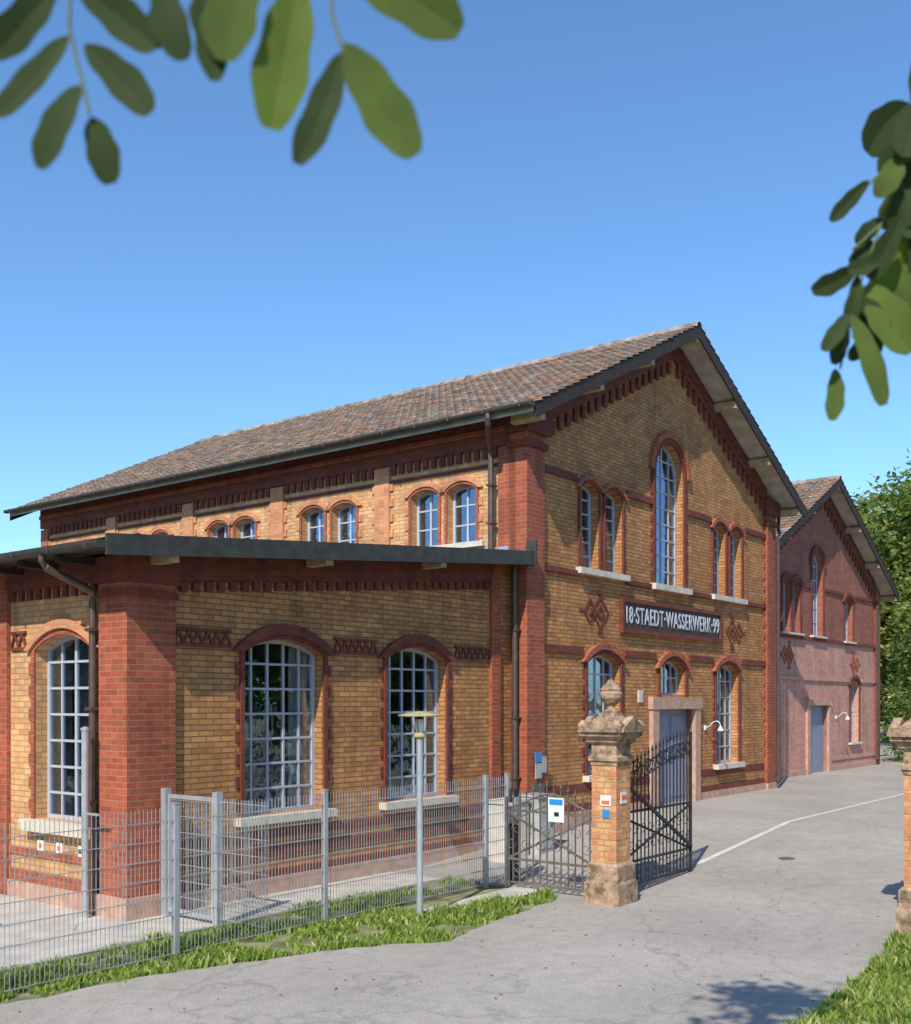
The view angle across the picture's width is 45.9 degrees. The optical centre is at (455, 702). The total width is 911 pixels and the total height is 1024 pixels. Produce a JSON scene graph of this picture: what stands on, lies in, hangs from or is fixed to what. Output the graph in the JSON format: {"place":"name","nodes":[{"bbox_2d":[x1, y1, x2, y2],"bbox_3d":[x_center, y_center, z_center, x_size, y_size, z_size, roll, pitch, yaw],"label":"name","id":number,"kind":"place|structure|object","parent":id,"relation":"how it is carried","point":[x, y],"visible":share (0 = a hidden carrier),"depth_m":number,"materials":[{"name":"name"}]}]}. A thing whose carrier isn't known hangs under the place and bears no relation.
{"place":"outdoors","nodes":[
{"label":"outdoors","id":0,"kind":"place"},
{"bbox_2d":[0,872,440,968],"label":"concrete path","id":1,"kind":"structure","parent":0,"point":[29,931],"depth_m":13.12,"materials":[{"name":"grey concrete"}]},
{"bbox_2d":[80,726,99,918],"bbox_3d":[-4.524,1.510,13.324,0.355,2.420,0.110,0,0,38],"label":"steel post","id":2,"kind":"object","parent":1,"relation":"on","point":[84,771],"visible":0.9,"depth_m":13.36,"materials":[{"name":"grey metal"}]},
{"bbox_2d":[0,709,901,1023],"bbox_3d":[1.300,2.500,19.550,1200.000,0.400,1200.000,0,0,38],"label":"ground","id":3,"kind":"structure","parent":0,"point":[428,901],"depth_m":12.72,"materials":[{"name":"soil"}]},
{"bbox_2d":[161,788,267,931],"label":"garden wicket gate","id":4,"kind":"structure","parent":3,"relation":"on","point":[216,798],"depth_m":12.96,"materials":[{"name":"metal"}]},
{"bbox_2d":[0,0,464,184],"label":"overhanging walnut tree","id":5,"kind":"object","parent":3,"relation":"on","point":[224,31],"visible":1,"depth_m":1.19,"materials":[{"name":"green plant"}]},
{"bbox_2d":[0,773,509,992],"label":"fence","id":6,"kind":"object","parent":3,"relation":"on","point":[175,879],"visible":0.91,"depth_m":12.18,"materials":[{"name":"metal"}]},
{"bbox_2d":[11,564,510,883],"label":"annex walls","id":7,"kind":"structure","parent":3,"relation":"on","point":[207,705],"depth_m":15.99,"materials":[{"name":"brick"}]},
{"bbox_2d":[37,840,80,856],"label":"wall stickers","id":8,"kind":"object","parent":7,"relation":"attached to","point":[57,847],"depth_m":14.22,"materials":[{"name":"white paint"}]},
{"bbox_2d":[38,554,98,914],"bbox_3d":[-4.808,0.437,13.413,0.192,4.526,0.778,0,0,45],"label":"annex downpipe","id":9,"kind":"object","parent":7,"relation":"attached to","point":[92,630],"visible":0.91,"depth_m":13.59,"materials":[{"name":"grey metal"}]},
{"bbox_2d":[47,636,437,820],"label":"annex windows","id":10,"kind":"structure","parent":7,"relation":"in","point":[412,680],"depth_m":15.60,"materials":[{"name":"white metal"}]},
{"bbox_2d":[0,555,500,921],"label":"annex brick trim","id":11,"kind":"structure","parent":7,"relation":"attached to","point":[138,597],"depth_m":14.42,"materials":[{"name":"red brick"}]},
{"bbox_2d":[245,644,279,810],"bbox_3d":[-7.544,0.700,21.470,14.920,4.200,7.870,0,0,38],"label":"annex interior","id":12,"kind":"object","parent":7,"relation":"attached to","point":[258,721],"depth_m":23.13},
{"bbox_2d":[0,533,536,575],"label":"annex roof","id":13,"kind":"structure","parent":7,"relation":"on","point":[163,549],"depth_m":14.50,"materials":[{"name":"grey metal"}]},
{"bbox_2d":[0,538,105,562],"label":"annex gutter","id":14,"kind":"object","parent":13,"relation":"attached to","point":[66,548],"visible":1,"depth_m":12.94,"materials":[{"name":"grey metal"}]},
{"bbox_2d":[288,648,305,805],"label":"curtains","id":15,"kind":"object","parent":7,"relation":"attached to","point":[291,720],"visible":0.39,"depth_m":15.95,"materials":[{"name":"fabric"}]},
{"bbox_2d":[0,875,558,1001],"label":"grass verge","id":16,"kind":"object","parent":3,"relation":"on","point":[207,955],"depth_m":11.82,"materials":[{"name":"green plant"}]},
{"bbox_2d":[44,360,770,806],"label":"walls","id":17,"kind":"structure","parent":3,"relation":"on","point":[610,444],"depth_m":23.08,"materials":[{"name":"yellow brick"}]},
{"bbox_2d":[10,326,804,520],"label":"roof deck","id":18,"kind":"structure","parent":17,"relation":"on","point":[707,366],"depth_m":24.66,"materials":[{"name":"brown wood"}]},
{"bbox_2d":[18,322,805,508],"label":"roof tiles","id":19,"kind":"object","parent":18,"relation":"on","point":[537,379],"visible":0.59,"depth_m":25.08,"materials":[{"name":"brown tile"}]},
{"bbox_2d":[3,399,534,513],"bbox_3d":[-5.457,-5.192,23.940,17.270,0.095,0.156,0,0,38],"label":"gutter","id":20,"kind":"object","parent":19,"relation":"attached to","point":[482,412],"visible":1,"depth_m":22.14,"materials":[{"name":"metal"}]},
{"bbox_2d":[39,347,779,832],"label":"brick trim","id":21,"kind":"structure","parent":17,"relation":"attached to","point":[523,467],"depth_m":22.90,"materials":[{"name":"brick"}]},
{"bbox_2d":[532,752,546,792],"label":"notice plates","id":22,"kind":"object","parent":21,"relation":"attached to","point":[540,768],"visible":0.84,"depth_m":19.79,"materials":[{"name":"metal"}]},
{"bbox_2d":[485,413,781,788],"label":"downpipes","id":23,"kind":"object","parent":21,"relation":"attached to","point":[491,485],"visible":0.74,"depth_m":19.82,"materials":[{"name":"brown metal"}]},
{"bbox_2d":[511,338,800,517],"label":"purlins","id":24,"kind":"object","parent":21,"relation":"attached to","point":[522,418],"visible":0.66,"depth_m":25.46,"materials":[{"name":"brown wood"}]},
{"bbox_2d":[626,606,718,633],"bbox_3d":[4.983,-1.840,24.257,0.012,0.358,4.550,0,0,38],"label":"lettering","id":25,"kind":"object","parent":21,"relation":"attached to","point":[675,620],"visible":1,"depth_m":24.18},
{"bbox_2d":[163,447,734,773],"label":"windows","id":26,"kind":"structure","parent":17,"relation":"attached to","point":[599,671],"depth_m":24.13,"materials":[{"name":"glass"}]},
{"bbox_2d":[422,493,475,545],"bbox_3d":[-1.417,-1.350,29.202,15.300,7.500,10.980,0,0,38],"label":"interior","id":27,"kind":"object","parent":17,"relation":"in","point":[462,518],"depth_m":26.08,"materials":[{"name":"paint"}]},
{"bbox_2d":[638,690,685,804],"bbox_3d":[4.587,1.040,24.084,0.190,2.600,2.608,0,0,34],"label":"door","id":28,"kind":"structure","parent":17,"relation":"attached to","point":[671,721],"depth_m":24.52,"materials":[{"name":"paint"}]},
{"bbox_2d":[704,721,723,730],"bbox_3d":[6.119,0.550,25.429,0.477,0.240,0.150,0,0,38],"label":"wall lamp fixture","id":29,"kind":"object","parent":17,"relation":"attached to","point":[720,728],"depth_m":25.36,"materials":[{"name":"white paint"}]},
{"bbox_2d":[398,711,441,916],"bbox_3d":[-0.440,1.415,13.240,0.540,2.610,0.540,0,0,38],"label":"pole lamp","id":30,"kind":"object","parent":3,"relation":"on","point":[419,736],"visible":0.97,"depth_m":13.20,"materials":[{"name":"metal"}]},
{"bbox_2d":[386,892,541,939],"bbox_3d":[0.080,2.580,13.379,1.018,0.251,2.901,0,0,32],"label":"weed clump","id":31,"kind":"object","parent":3,"relation":"on","point":[491,901],"visible":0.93,"depth_m":13.27,"materials":[{"name":"green plant"}]},
{"bbox_2d":[423,886,541,911],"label":"paving slab","id":32,"kind":"structure","parent":3,"relation":"on","point":[513,890],"depth_m":15.01,"materials":[{"name":"concrete"}]},
{"bbox_2d":[489,797,530,862],"bbox_3d":[0.867,2.165,18.109,0.460,1.070,0.760,0,0,38],"label":"concrete meter cabinet","id":33,"kind":"object","parent":3,"relation":"on","point":[523,833],"visible":0.18,"depth_m":17.88,"materials":[{"name":"stone"}]},
{"bbox_2d":[503,788,521,884],"bbox_3d":[0.846,2.015,15.897,0.200,1.470,0.205,0,0,38],"label":"letterbox post","id":34,"kind":"object","parent":3,"relation":"on","point":[516,802],"visible":0.43,"depth_m":15.89,"materials":[{"name":"metal"}]},
{"bbox_2d":[521,792,552,854],"bbox_3d":[1.403,2.140,18.547,0.460,1.120,0.510,0,0,38],"label":"electrical cabinet","id":35,"kind":"object","parent":3,"relation":"on","point":[536,821],"visible":0.27,"depth_m":18.33,"materials":[{"name":"metal"}]},
{"bbox_2d":[578,679,644,906],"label":"gate pillar","id":36,"kind":"structure","parent":3,"relation":"on","point":[610,734],"depth_m":14.34,"materials":[{"name":"brick"}]},
{"bbox_2d":[505,781,591,891],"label":"iron side gate","id":37,"kind":"structure","parent":36,"relation":"attached to","point":[554,811],"depth_m":15.20,"materials":[{"name":"grey metal"}]},
{"bbox_2d":[630,729,692,883],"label":"iron driveway gate","id":38,"kind":"structure","parent":36,"relation":"attached to","point":[689,844],"depth_m":15.78,"materials":[{"name":"black metal"}]},
{"bbox_2d":[780,503,877,772],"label":"walls","id":39,"kind":"structure","parent":3,"relation":"on","point":[816,659],"depth_m":35.61,"materials":[{"name":"pink brick"}]},
{"bbox_2d":[784,555,853,772],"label":"windows and door","id":40,"kind":"structure","parent":39,"relation":"attached to","point":[816,738],"depth_m":35.30,"materials":[{"name":"metal"}]},
{"bbox_2d":[780,496,879,778],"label":"brick trim","id":41,"kind":"structure","parent":39,"relation":"attached to","point":[833,514],"depth_m":35.70,"materials":[{"name":"brick"}]},
{"bbox_2d":[780,478,898,600],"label":"roof deck","id":42,"kind":"structure","parent":39,"relation":"on","point":[850,516],"depth_m":36.63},
{"bbox_2d":[776,475,899,594],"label":"roof tiles","id":43,"kind":"object","parent":42,"relation":"on","point":[815,488],"visible":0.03,"depth_m":34.37,"materials":[{"name":"brown tile"}]},
{"bbox_2d":[788,487,896,601],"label":"purlins","id":44,"kind":"object","parent":42,"relation":"attached to","point":[869,565],"visible":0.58,"depth_m":38.29,"materials":[{"name":"brown wood"}]},
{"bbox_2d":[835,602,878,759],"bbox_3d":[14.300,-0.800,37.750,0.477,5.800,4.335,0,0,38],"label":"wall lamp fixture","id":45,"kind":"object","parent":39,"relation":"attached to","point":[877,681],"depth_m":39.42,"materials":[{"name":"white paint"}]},
{"bbox_2d":[811,69,910,420],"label":"overhanging locust tree","id":46,"kind":"object","parent":3,"relation":"on","point":[876,316],"visible":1,"depth_m":1.99,"materials":[{"name":"green plant"}]},
{"bbox_2d":[850,449,910,720],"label":"broadleaf tree","id":47,"kind":"object","parent":3,"relation":"on","point":[892,547],"visible":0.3,"depth_m":54.05,"materials":[{"name":"green plant"}]},
{"bbox_2d":[880,563,904,738],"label":"broadleaf tree","id":48,"kind":"object","parent":3,"relation":"on","point":[884,671],"visible":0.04,"depth_m":65.15,"materials":[{"name":"green plant"}]},
{"bbox_2d":[880,576,910,710],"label":"broadleaf tree","id":49,"kind":"object","parent":3,"relation":"on","point":[902,621],"visible":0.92,"depth_m":50.13,"materials":[{"name":"green plant"}]},
{"bbox_2d":[880,686,910,762],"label":"hedge","id":50,"kind":"object","parent":3,"relation":"on","point":[904,702],"visible":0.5,"depth_m":41.43,"materials":[{"name":"green plant"}]},
{"bbox_2d":[887,718,910,935],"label":"gate pillar","id":51,"kind":"structure","parent":3,"relation":"on","point":[899,732],"depth_m":12.43,"materials":[{"name":"stone"}]},
{"bbox_2d":[0,746,903,1023],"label":"asphalt road","id":52,"kind":"structure","parent":0,"point":[832,888],"depth_m":11.61,"materials":[{"name":"grey asphalt"}]},
{"bbox_2d":[18,874,878,1012],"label":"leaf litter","id":53,"kind":"object","parent":52,"relation":"on","point":[546,967],"visible":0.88,"depth_m":10.88,"materials":[{"name":"brown plant"}]},
{"bbox_2d":[779,857,794,859],"bbox_3d":[5.300,2.495,17.200,0.260,0.008,0.260,0,0,0],"label":"manhole cover","id":54,"kind":"object","parent":52,"relation":"on","point":[788,858],"visible":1,"depth_m":17.14,"materials":[{"name":"metal"}]},
{"bbox_2d":[696,793,903,863],"bbox_3d":[8.428,2.422,23.231,0.218,0.271,15.405,0,0,37],"label":"drainage channel","id":55,"kind":"object","parent":52,"relation":"on","point":[739,844],"visible":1,"depth_m":19.66,"materials":[{"name":"stone"}]},
{"bbox_2d":[0,0,910,697],"label":"sky","id":56,"kind":"structure","parent":0,"point":[586,173],"materials":[{"name":"blue"}]},
{"bbox_2d":[778,930,910,1023],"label":"lawn grass","id":57,"kind":"structure","parent":0,"point":[874,992],"depth_m":9.61,"materials":[{"name":"green plant"}]}
]}

